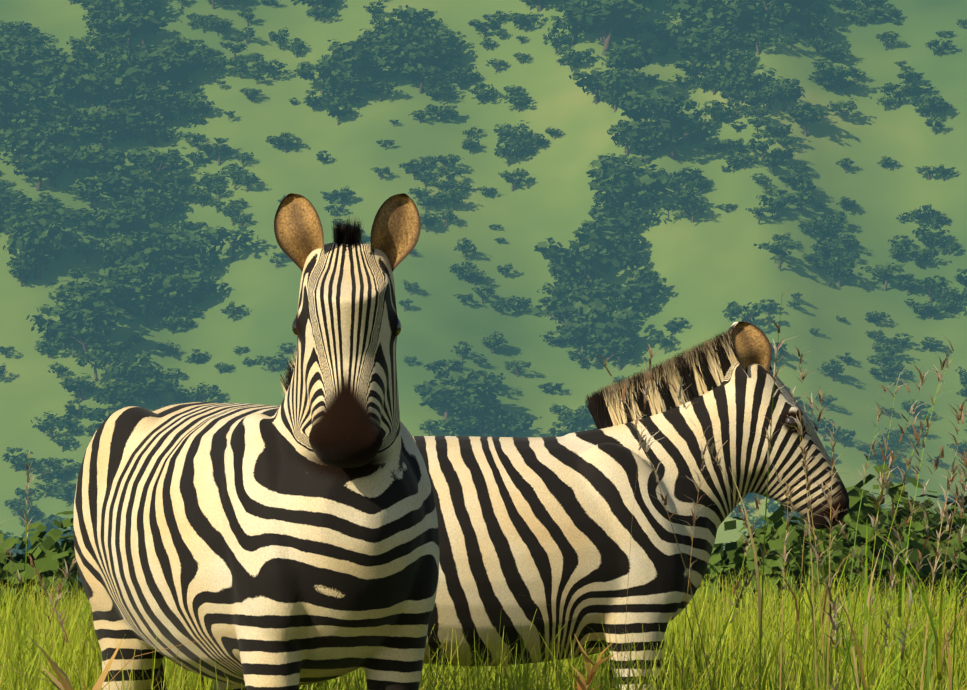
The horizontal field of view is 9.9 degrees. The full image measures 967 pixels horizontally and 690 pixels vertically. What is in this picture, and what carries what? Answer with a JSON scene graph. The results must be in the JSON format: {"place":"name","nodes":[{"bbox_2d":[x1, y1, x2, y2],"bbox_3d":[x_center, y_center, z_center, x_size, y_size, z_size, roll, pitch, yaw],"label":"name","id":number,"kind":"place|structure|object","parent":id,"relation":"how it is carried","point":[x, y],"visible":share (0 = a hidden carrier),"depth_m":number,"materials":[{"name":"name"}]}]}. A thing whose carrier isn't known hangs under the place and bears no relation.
{"place":"outdoors","nodes":[
{"label":"outdoors","id":0,"kind":"place"},
{"bbox_2d":[0,0,966,552],"bbox_3d":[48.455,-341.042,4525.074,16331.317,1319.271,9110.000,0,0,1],"label":"hillside","id":1,"kind":"structure","parent":0,"point":[710,262],"depth_m":2250.01,"materials":[{"name":"green plant"}]},
{"bbox_2d":[73,193,439,689],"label":"zebra","id":2,"kind":"object","parent":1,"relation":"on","point":[295,533],"visible":1,"depth_m":13.89,"materials":[{"name":"multicoloured"}]},
{"bbox_2d":[0,0,966,597],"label":"hillside trees","id":3,"kind":"object","parent":1,"relation":"on","point":[42,118],"visible":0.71,"depth_m":2270.00,"materials":[{"name":"green plant"}]},
{"bbox_2d":[0,286,966,689],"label":"grass field","id":4,"kind":"structure","parent":1,"relation":"on","point":[808,642],"depth_m":16.34,"materials":[{"name":"green plant"}]},
{"bbox_2d":[0,464,966,626],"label":"bushes","id":5,"kind":"object","parent":1,"relation":"on","point":[48,554],"visible":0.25,"depth_m":43.57,"materials":[{"name":"green plant"}]},
{"bbox_2d":[199,321,848,689],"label":"zebra","id":6,"kind":"object","parent":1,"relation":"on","point":[528,526],"visible":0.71,"depth_m":16.21,"materials":[{"name":"multicoloured"}]}
]}

